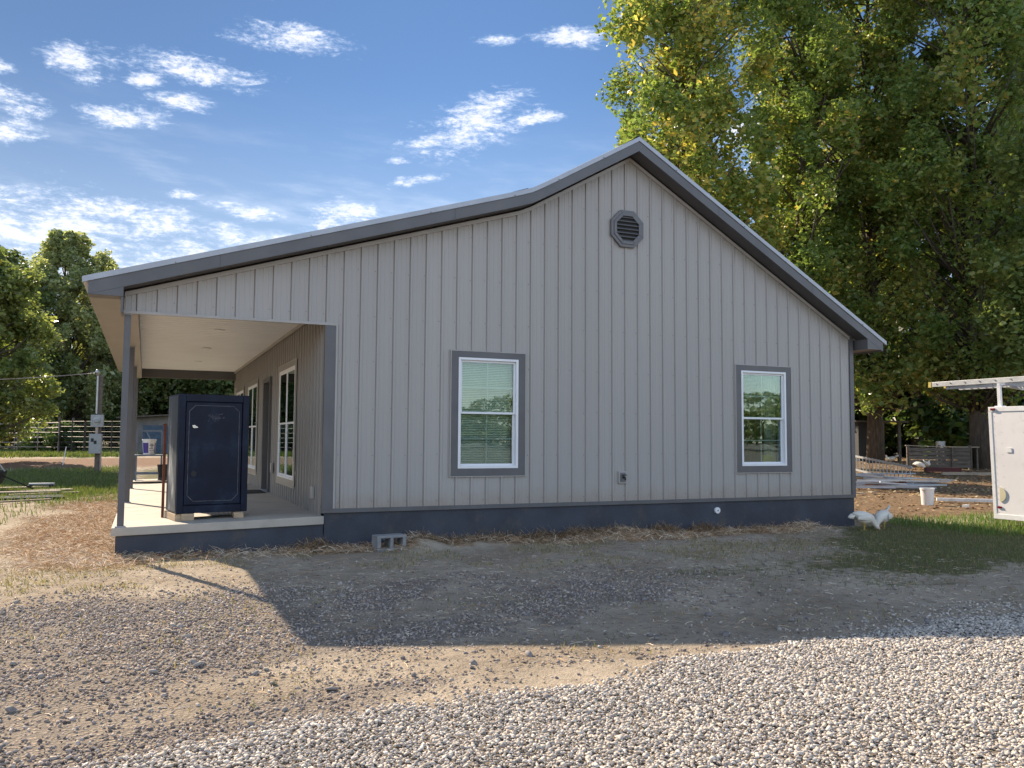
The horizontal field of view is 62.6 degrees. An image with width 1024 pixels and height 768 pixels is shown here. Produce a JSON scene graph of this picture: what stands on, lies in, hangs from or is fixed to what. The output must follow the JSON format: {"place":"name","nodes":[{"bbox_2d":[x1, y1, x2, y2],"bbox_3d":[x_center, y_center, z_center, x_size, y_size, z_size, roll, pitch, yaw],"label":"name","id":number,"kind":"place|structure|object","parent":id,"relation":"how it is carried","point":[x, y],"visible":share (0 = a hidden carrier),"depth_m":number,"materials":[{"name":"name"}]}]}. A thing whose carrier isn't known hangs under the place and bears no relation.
{"place":"outdoors","nodes":[
{"label":"outdoors","id":0,"kind":"place"},
{"bbox_2d":[0,464,118,524],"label":"side grass","id":1,"kind":"structure","parent":0,"point":[66,477],"depth_m":24.62,"materials":[{"name":"green plant"}]},
{"bbox_2d":[0,448,138,457],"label":"pasture grass","id":2,"kind":"structure","parent":0,"point":[8,452],"depth_m":38.22,"materials":[{"name":"green plant"}]},
{"bbox_2d":[135,430,162,480],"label":"work platform","id":3,"kind":"structure","parent":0,"point":[142,473],"depth_m":20.79,"materials":[{"name":"grey metal"}]},
{"bbox_2d":[142,439,156,454],"bbox_3d":[-8.940,1.547,20.728,0.330,0.381,0.330,2,-4,-23],"label":"paint pail","id":4,"kind":"object","parent":3,"relation":"on","point":[149,446],"visible":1,"depth_m":20.60,"materials":[{"name":"white plastic"}]},
{"bbox_2d":[0,443,1023,767],"bbox_3d":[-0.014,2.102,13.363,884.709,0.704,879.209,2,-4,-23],"label":"ground","id":5,"kind":"structure","parent":0,"point":[596,669],"depth_m":6.74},
{"bbox_2d":[0,464,33,488],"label":"garden cart","id":6,"kind":"object","parent":5,"relation":"on","point":[3,472],"visible":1,"depth_m":21.50,"materials":[{"name":"black metal"}]},
{"bbox_2d":[0,498,51,502],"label":"loose board","id":7,"kind":"object","parent":5,"relation":"on","point":[25,500],"visible":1,"depth_m":18.17,"materials":[{"name":"beige wood"}]},
{"bbox_2d":[1,486,54,488],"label":"loose board","id":8,"kind":"object","parent":5,"relation":"on","point":[24,486],"visible":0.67,"depth_m":22.36,"materials":[{"name":"beige wood"}]},
{"bbox_2d":[0,489,60,493],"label":"plywood sheet","id":9,"kind":"object","parent":5,"relation":"on","point":[26,491],"visible":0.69,"depth_m":20.43,"materials":[{"name":"brown wood"}]},
{"bbox_2d":[6,488,72,490],"bbox_3d":[-11.951,2.671,21.065,1.700,0.040,0.300,4,-5,-43],"label":"loose board","id":10,"kind":"object","parent":9,"relation":"on","point":[66,489],"visible":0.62,"depth_m":21.25,"materials":[{"name":"beige wood"}]},
{"bbox_2d":[16,420,48,450],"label":"bush","id":11,"kind":"object","parent":5,"relation":"on","point":[31,446],"visible":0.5,"depth_m":43.20,"materials":[{"name":"green plant"}]},
{"bbox_2d":[0,494,64,499],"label":"metal sheet","id":12,"kind":"object","parent":5,"relation":"on","point":[17,497],"visible":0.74,"depth_m":19.25,"materials":[{"name":"grey metal"}]},
{"bbox_2d":[0,245,66,444],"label":"leafy tree","id":13,"kind":"object","parent":5,"relation":"on","point":[18,320],"visible":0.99,"depth_m":34.68,"materials":[{"name":"green plant"}]},
{"bbox_2d":[17,422,59,451],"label":"gate panel","id":14,"kind":"structure","parent":5,"relation":"on","point":[37,437],"depth_m":42.09,"materials":[{"name":"grey metal"}]},
{"bbox_2d":[0,246,80,448],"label":"leafy tree","id":15,"kind":"object","parent":5,"relation":"on","point":[13,257],"visible":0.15,"depth_m":58.55,"materials":[{"name":"green plant"}]},
{"bbox_2d":[28,483,54,488],"bbox_3d":[-12.573,2.747,22.468,0.620,0.215,0.120,2,-4,-26],"label":"roller stand","id":16,"kind":"object","parent":5,"relation":"on","point":[37,484],"visible":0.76,"depth_m":22.45,"materials":[{"name":"silver metal"}]},
{"bbox_2d":[14,423,69,448],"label":"gate panel","id":17,"kind":"structure","parent":5,"relation":"on","point":[33,428],"depth_m":49.47,"materials":[{"name":"grey metal"}]},
{"bbox_2d":[8,491,80,495],"bbox_3d":[-11.352,2.665,20.465,0.120,0.040,1.600,-3,-5,41],"label":"loose board","id":18,"kind":"object","parent":5,"relation":"on","point":[49,493],"visible":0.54,"depth_m":20.56,"materials":[{"name":"beige wood"}]},
{"bbox_2d":[0,433,108,446],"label":"woods","id":19,"kind":"object","parent":5,"relation":"on","point":[19,442],"depth_m":73.77,"materials":[{"name":"green plant"}]},
{"bbox_2d":[2,228,121,437],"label":"poplar tree","id":20,"kind":"object","parent":5,"relation":"on","point":[68,251],"visible":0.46,"depth_m":61.12,"materials":[{"name":"green plant"}]},
{"bbox_2d":[42,419,88,450],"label":"bush","id":21,"kind":"object","parent":5,"relation":"on","point":[65,442],"visible":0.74,"depth_m":42.49,"materials":[{"name":"green plant"}]},
{"bbox_2d":[58,421,84,451],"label":"gate panel","id":22,"kind":"structure","parent":5,"relation":"on","point":[71,436],"depth_m":41.65,"materials":[{"name":"grey metal"}]},
{"bbox_2d":[71,256,116,351],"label":"leafy tree","id":23,"kind":"object","parent":5,"relation":"on","point":[108,270],"visible":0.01,"depth_m":75.28,"materials":[{"name":"green plant"}]},
{"bbox_2d":[88,369,103,471],"bbox_3d":[-14.802,1.321,30.017,0.440,3.692,0.380,1,-4,-9],"label":"meter pole","id":24,"kind":"object","parent":5,"relation":"on","point":[95,439],"visible":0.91,"depth_m":29.96,"materials":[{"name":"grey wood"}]},
{"bbox_2d":[0,373,93,379],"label":"service wire","id":25,"kind":"object","parent":24,"relation":"attached to","point":[48,376],"visible":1,"depth_m":30.16,"materials":[{"name":"grey metal"}]},
{"bbox_2d":[77,424,119,449],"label":"gate panel","id":26,"kind":"structure","parent":5,"relation":"on","point":[103,439],"depth_m":52.33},
{"bbox_2d":[84,421,119,452],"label":"gate panel","id":27,"kind":"structure","parent":5,"relation":"on","point":[111,437],"depth_m":41.12,"materials":[{"name":"grey metal"}]},
{"bbox_2d":[68,309,175,446],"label":"leafy tree","id":28,"kind":"object","parent":5,"relation":"on","point":[146,403],"visible":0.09,"depth_m":64.48,"materials":[{"name":"green plant"}]},
{"bbox_2d":[116,414,168,452],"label":"shed","id":29,"kind":"structure","parent":5,"relation":"on","point":[150,422],"depth_m":47.11,"materials":[{"name":"metal"}]},
{"bbox_2d":[152,378,210,414],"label":"leafy tree","id":30,"kind":"object","parent":5,"relation":"on","point":[168,397],"visible":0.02,"depth_m":69.65,"materials":[{"name":"green plant"}]},
{"bbox_2d":[146,378,234,412],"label":"leafy tree","id":31,"kind":"object","parent":5,"relation":"on","point":[203,386],"visible":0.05,"depth_m":65.71,"materials":[{"name":"green plant"}]},
{"bbox_2d":[372,533,405,551],"bbox_3d":[-1.592,2.053,10.901,0.400,0.200,0.200,3,-4,-30],"label":"cinder block","id":32,"kind":"object","parent":5,"relation":"on","point":[388,538],"depth_m":10.83,"materials":[{"name":"grey concrete"}]},
{"bbox_2d":[0,493,837,577],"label":"straw mulch","id":33,"kind":"object","parent":5,"relation":"on","point":[100,516],"visible":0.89,"depth_m":11.57,"materials":[{"name":"beige plant"}]},
{"bbox_2d":[82,136,886,556],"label":"house","id":34,"kind":"structure","parent":5,"relation":"on","point":[640,332],"depth_m":12.54,"materials":[{"name":"paint"}]},
{"bbox_2d":[133,481,161,483],"bbox_3d":[-8.366,2.257,19.272,0.750,0.045,0.100,2,-4,-26],"label":"pipe offcut","id":35,"kind":"object","parent":34,"relation":"on","point":[146,482],"visible":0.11,"depth_m":19.26,"materials":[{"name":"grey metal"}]},
{"bbox_2d":[157,464,165,479],"bbox_3d":[-8.503,2.147,20.421,0.284,0.389,0.149,-3,-5,38],"label":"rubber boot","id":36,"kind":"object","parent":34,"relation":"on","point":[159,466],"visible":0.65,"depth_m":20.41,"materials":[{"name":"black rubber"}]},
{"bbox_2d":[161,423,166,516],"bbox_3d":[-4.632,1.145,11.180,0.054,1.244,0.050,2,-4,-23],"label":"steel bar","id":37,"kind":"object","parent":34,"relation":"on","point":[163,470],"visible":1,"depth_m":11.16,"materials":[{"name":"red metal"}]},
{"bbox_2d":[164,510,180,520],"bbox_3d":[-4.379,1.703,10.883,0.100,0.088,0.660,3,-4,-33],"label":"wood block","id":38,"kind":"object","parent":34,"relation":"on","point":[172,516],"depth_m":10.70,"materials":[{"name":"brown wood"}]},
{"bbox_2d":[181,513,193,520],"bbox_3d":[-4.115,1.686,10.671,0.150,0.086,0.100,2,-4,-23],"label":"wood block","id":39,"kind":"object","parent":34,"relation":"on","point":[188,517],"depth_m":10.63,"materials":[{"name":"brown wood"}]},
{"bbox_2d":[231,511,243,517],"bbox_3d":[-3.611,1.706,11.054,0.120,0.072,0.400,2,-4,-23],"label":"wood block","id":40,"kind":"object","parent":34,"relation":"on","point":[237,514],"depth_m":10.88,"materials":[{"name":"brown wood"}]},
{"bbox_2d":[166,394,249,513],"bbox_3d":[-4.015,0.910,11.108,0.889,1.515,0.631,3,-4,-33],"label":"safe","id":41,"kind":"object","parent":40,"relation":"on","point":[207,455],"visible":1,"depth_m":10.85,"materials":[{"name":"blue paint"}]},
{"bbox_2d":[183,402,241,504],"bbox_3d":[-3.857,0.896,10.872,0.705,1.309,0.061,3,-4,-33],"label":"safe door","id":42,"kind":"structure","parent":41,"relation":"in","point":[213,431],"depth_m":10.86,"materials":[{"name":"blue paint"}]},
{"bbox_2d":[236,386,244,395],"bbox_3d":[-6.728,1.093,20.771,0.030,2.020,1.842,2,-4,-23],"label":"window","id":43,"kind":"structure","parent":34,"relation":"in","point":[240,391],"depth_m":20.68,"materials":[{"name":"white plastic"}]},
{"bbox_2d":[247,378,258,475],"bbox_3d":[-5.666,0.940,18.337,0.030,2.020,1.942,2,-4,-23],"label":"window","id":44,"kind":"structure","parent":34,"relation":"in","point":[252,388],"depth_m":18.14,"materials":[{"name":"white plastic"}]},
{"bbox_2d":[247,490,265,493],"bbox_3d":[-4.917,2.023,15.819,0.460,0.014,0.950,2,-4,-23],"label":"door mat","id":45,"kind":"object","parent":34,"relation":"on","point":[253,491],"depth_m":15.73,"materials":[{"name":"black rubber"}]},
{"bbox_2d":[276,358,296,488],"bbox_3d":[-3.718,0.657,13.871,0.030,2.020,1.922,2,-4,-23],"label":"window","id":46,"kind":"structure","parent":34,"relation":"in","point":[287,373],"depth_m":13.81,"materials":[{"name":"white plastic"}]},
{"bbox_2d":[449,349,525,476],"bbox_3d":[-0.367,0.428,12.022,1.159,1.779,0.196,2,-4,-23],"label":"window","id":47,"kind":"structure","parent":34,"relation":"in","point":[458,467],"depth_m":12.06,"materials":[{"name":"white plastic"}]},
{"bbox_2d":[735,364,792,473],"bbox_3d":[4.108,0.587,14.022,1.165,1.779,0.301,2,-4,-23],"label":"window","id":48,"kind":"structure","parent":34,"relation":"in","point":[778,389],"depth_m":14.06,"materials":[{"name":"white plastic"}]},
{"bbox_2d":[0,533,1023,721],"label":"loose straw","id":49,"kind":"object","parent":5,"relation":"on","point":[489,606],"visible":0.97,"depth_m":7.53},
{"bbox_2d":[0,531,1023,714],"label":"dry tufts","id":50,"kind":"object","parent":5,"relation":"on","point":[8,583],"visible":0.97,"depth_m":9.31,"materials":[{"name":"beige plant"}]},
{"bbox_2d":[593,0,795,251],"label":"sweetgum tree","id":51,"kind":"object","parent":5,"relation":"on","point":[688,102],"visible":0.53,"depth_m":32.14,"materials":[{"name":"green plant"}]},
{"bbox_2d":[719,0,893,356],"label":"sweetgum tree","id":52,"kind":"object","parent":5,"relation":"on","point":[834,63],"visible":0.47,"depth_m":34.46,"materials":[{"name":"green plant"}]},
{"bbox_2d":[751,144,922,446],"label":"woodland tree","id":53,"kind":"object","parent":5,"relation":"on","point":[860,415],"visible":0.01,"depth_m":49.25,"materials":[{"name":"green plant"}]},
{"bbox_2d":[848,511,880,529],"bbox_3d":[5.778,2.245,13.793,0.582,0.328,0.270,1,-4,-9],"label":"chicken","id":54,"kind":"object","parent":5,"relation":"on","point":[864,518],"visible":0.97,"depth_m":13.72},
{"bbox_2d":[769,0,968,462],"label":"sweetgum tree","id":55,"kind":"object","parent":5,"relation":"on","point":[877,384],"visible":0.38,"depth_m":35.54,"materials":[{"name":"green plant"}]},
{"bbox_2d":[865,482,881,485],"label":"strip","id":56,"kind":"object","parent":5,"relation":"on","point":[874,484],"visible":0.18,"depth_m":25.49,"materials":[{"name":"metal"}]},
{"bbox_2d":[868,478,916,479],"bbox_3d":[10.775,2.913,25.468,3.000,0.040,0.084,-2,-4,-3],"label":"metal strip","id":57,"kind":"object","parent":56,"relation":"on","point":[897,478],"visible":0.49,"depth_m":25.48,"materials":[{"name":"metal"}]},
{"bbox_2d":[856,487,895,488],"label":"metal strip","id":58,"kind":"object","parent":5,"relation":"on","point":[877,487],"visible":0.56,"depth_m":23.99,"materials":[{"name":"grey metal"}]},
{"bbox_2d":[856,481,898,481],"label":"scrap strip","id":59,"kind":"object","parent":5,"relation":"on","point":[877,481],"visible":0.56,"depth_m":24.33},
{"bbox_2d":[857,480,938,481],"bbox_3d":[11.127,2.790,24.284,2.154,0.035,0.089,-1,-4,18],"label":"scrap strip","id":60,"kind":"object","parent":59,"relation":"on","point":[904,480],"visible":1,"depth_m":24.15,"materials":[{"name":"metal"}]},
{"bbox_2d":[855,420,907,461],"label":"open shed","id":61,"kind":"structure","parent":5,"relation":"on","point":[860,436],"depth_m":37.97,"materials":[{"name":"wood"}]},
{"bbox_2d":[855,455,911,479],"bbox_3d":[12.617,2.890,28.864,0.037,0.594,5.010,-4,-1,1],"label":"ladder","id":62,"kind":"object","parent":5,"relation":"on","point":[882,462],"visible":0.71,"depth_m":28.81,"materials":[{"name":"metal"}]},
{"bbox_2d":[874,505,892,528],"bbox_3d":[6.297,2.264,14.287,0.612,0.397,0.265,4,-5,-43],"label":"chicken","id":63,"kind":"object","parent":5,"relation":"on","point":[883,516],"visible":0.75,"depth_m":14.20},
{"bbox_2d":[885,455,898,461],"bbox_3d":[16.186,3.198,35.852,0.569,0.385,0.265,-2,-4,30],"label":"chicken","id":64,"kind":"object","parent":5,"relation":"on","point":[891,458],"visible":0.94,"depth_m":35.78},
{"bbox_2d":[879,482,906,484],"bbox_3d":[10.874,2.833,23.996,0.836,0.035,0.065,5,-5,-9],"label":"scrap strip","id":65,"kind":"object","parent":5,"relation":"on","point":[893,483],"visible":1,"depth_m":23.96,"materials":[{"name":"metal"}]},
{"bbox_2d":[856,482,931,484],"bbox_3d":[11.006,2.967,25.064,3.400,0.048,0.072,0,-4,8],"label":"metal strip","id":66,"kind":"object","parent":5,"relation":"on","point":[890,484],"visible":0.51,"depth_m":25.00,"materials":[{"name":"grey metal"}]},
{"label":"scrap strip","id":67,"kind":"object","parent":66,"relation":"on","visible":0},
{"bbox_2d":[863,478,898,479],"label":"scrap strip","id":68,"kind":"object","parent":67,"relation":"on","point":[880,479],"visible":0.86,"depth_m":24.83,"materials":[{"name":"grey metal"}]},
{"bbox_2d":[856,485,936,488],"bbox_3d":[10.588,2.981,24.461,3.200,0.056,0.060,0,-4,15],"label":"metal strip","id":69,"kind":"object","parent":5,"relation":"on","point":[918,487],"visible":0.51,"depth_m":24.28,"materials":[{"name":"grey metal"}]},
{"bbox_2d":[856,474,953,480],"bbox_3d":[11.783,2.900,26.271,3.600,0.043,0.096,1,-3,23],"label":"metal strip","id":70,"kind":"object","parent":5,"relation":"on","point":[906,477],"visible":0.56,"depth_m":26.06,"materials":[{"name":"metal"}]},
{"bbox_2d":[856,473,915,474],"bbox_3d":[11.709,2.891,27.073,3.000,0.043,0.133,1,-4,-16],"label":"metal strip","id":71,"kind":"object","parent":70,"relation":"on","point":[880,473],"visible":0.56,"depth_m":27.00,"materials":[{"name":"grey metal"}]},
{"bbox_2d":[855,331,963,454],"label":"undergrowth","id":72,"kind":"object","parent":5,"relation":"on","point":[890,450],"visible":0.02,"depth_m":52.16,"materials":[{"name":"green plant"}]},
{"bbox_2d":[882,484,946,485],"bbox_3d":[11.837,3.003,24.861,1.900,0.042,0.055,-2,-4,8],"label":"metal strip","id":73,"kind":"object","parent":5,"relation":"on","point":[919,485],"visible":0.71,"depth_m":24.80,"materials":[{"name":"metal"}]},
{"bbox_2d":[913,462,924,469],"bbox_3d":[15.935,3.195,32.863,0.265,0.322,0.571,3,-5,-39],"label":"chicken","id":74,"kind":"object","parent":5,"relation":"on","point":[919,464],"visible":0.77,"depth_m":32.81},
{"bbox_2d":[854,458,992,513],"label":"leaf litter","id":75,"kind":"object","parent":5,"relation":"on","point":[940,502],"visible":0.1,"depth_m":23.98,"materials":[{"name":"plant"}]},
{"bbox_2d":[923,460,930,466],"bbox_3d":[16.287,3.155,33.055,0.569,0.385,0.265,4,-5,-41],"label":"chicken","id":76,"kind":"object","parent":5,"relation":"on","point":[927,463],"visible":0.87,"depth_m":32.98},
{"bbox_2d":[920,488,934,504],"bbox_3d":[9.566,2.589,19.376,0.323,0.385,0.316,2,-4,-23],"label":"bucket","id":77,"kind":"object","parent":5,"relation":"on","point":[927,496],"visible":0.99,"depth_m":19.26,"materials":[{"name":"white plastic"}]},
{"bbox_2d":[849,111,1011,455],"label":"woodland tree","id":78,"kind":"object","parent":5,"relation":"on","point":[923,420],"visible":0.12,"depth_m":44.20,"materials":[{"name":"green plant"}]},
{"bbox_2d":[846,0,1023,468],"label":"sweetgum tree","id":79,"kind":"object","parent":5,"relation":"on","point":[975,26],"visible":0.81,"depth_m":33.27,"materials":[{"name":"green plant"}]},
{"bbox_2d":[905,445,972,469],"bbox_3d":[16.956,2.986,33.910,2.460,1.050,1.420,0,-4,8],"label":"wooden pen","id":80,"kind":"object","parent":5,"relation":"on","point":[962,457],"visible":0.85,"depth_m":33.20,"materials":[{"name":"grey wood"}]},
{"bbox_2d":[935,441,944,451],"bbox_3d":[17.524,2.867,34.393,0.360,1.050,0.360,2,-4,-23],"label":"metal drum","id":81,"kind":"object","parent":5,"relation":"on","point":[941,443],"visible":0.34,"depth_m":34.27,"materials":[{"name":"grey metal"}]},
{"bbox_2d":[924,467,961,471],"bbox_3d":[16.312,3.245,31.862,1.300,0.160,0.220,0,-4,2],"label":"red plank","id":82,"kind":"object","parent":5,"relation":"on","point":[935,469],"visible":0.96,"depth_m":31.76,"materials":[{"name":"paint"}]},
{"bbox_2d":[872,510,1023,536],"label":"grass","id":83,"kind":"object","parent":5,"relation":"on","point":[970,517],"visible":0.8,"depth_m":15.31,"materials":[{"name":"green plant"}]},
{"bbox_2d":[943,446,979,469],"bbox_3d":[17.816,2.957,33.396,1.200,0.950,0.600,1,-4,-6],"label":"work table","id":84,"kind":"object","parent":5,"relation":"on","point":[952,460],"visible":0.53,"depth_m":33.15,"materials":[{"name":"grey wood"}]},
{"bbox_2d":[936,498,992,501],"bbox_3d":[11.097,2.755,19.872,1.932,0.084,0.330,-1,-4,18],"label":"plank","id":85,"kind":"object","parent":5,"relation":"on","point":[964,500],"visible":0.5,"depth_m":19.95,"materials":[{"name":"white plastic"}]},
{"bbox_2d":[941,472,991,474],"bbox_3d":[16.969,3.270,30.658,2.600,0.100,0.140,0,-4,1],"label":"edging timber","id":86,"kind":"object","parent":5,"relation":"on","point":[966,473],"visible":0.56,"depth_m":30.59,"materials":[{"name":"grey wood"}]},
{"bbox_2d":[910,92,1023,405],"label":"woodland tree","id":87,"kind":"object","parent":5,"relation":"on","point":[1020,403],"visible":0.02,"depth_m":45.53,"materials":[{"name":"green plant"}]},
{"bbox_2d":[959,44,1023,390],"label":"tree","id":88,"kind":"object","parent":5,"relation":"on","point":[1006,313],"visible":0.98,"depth_m":29.44,"materials":[{"name":"green plant"}]},
{"bbox_2d":[988,383,1023,520],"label":"cargo trailer","id":89,"kind":"object","parent":5,"relation":"on","point":[1006,429],"visible":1,"depth_m":14.98,"materials":[{"name":"white metal"}]},
{"bbox_2d":[928,376,1023,389],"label":"extension ladder","id":90,"kind":"object","parent":89,"relation":"on","point":[1013,382],"visible":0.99,"depth_m":15.69,"materials":[{"name":"metal"}]},
{"bbox_2d":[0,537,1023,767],"bbox_3d":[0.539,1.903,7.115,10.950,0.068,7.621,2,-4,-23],"label":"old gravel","id":91,"kind":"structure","parent":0,"point":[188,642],"depth_m":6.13,"materials":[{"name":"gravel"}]},
{"bbox_2d":[0,0,1023,347],"label":"sky","id":92,"kind":"structure","parent":0,"point":[152,130],"materials":[{"name":"blue"}]},
{"bbox_2d":[67,594,1023,767],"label":"drive gravel","id":93,"kind":"structure","parent":0,"point":[966,664],"depth_m":4.28,"materials":[{"name":"grey gravel"}]},
{"bbox_2d":[559,516,1023,596],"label":"lawn grass","id":94,"kind":"structure","parent":0,"point":[999,539],"depth_m":11.26,"materials":[{"name":"green plant"}]}
]}

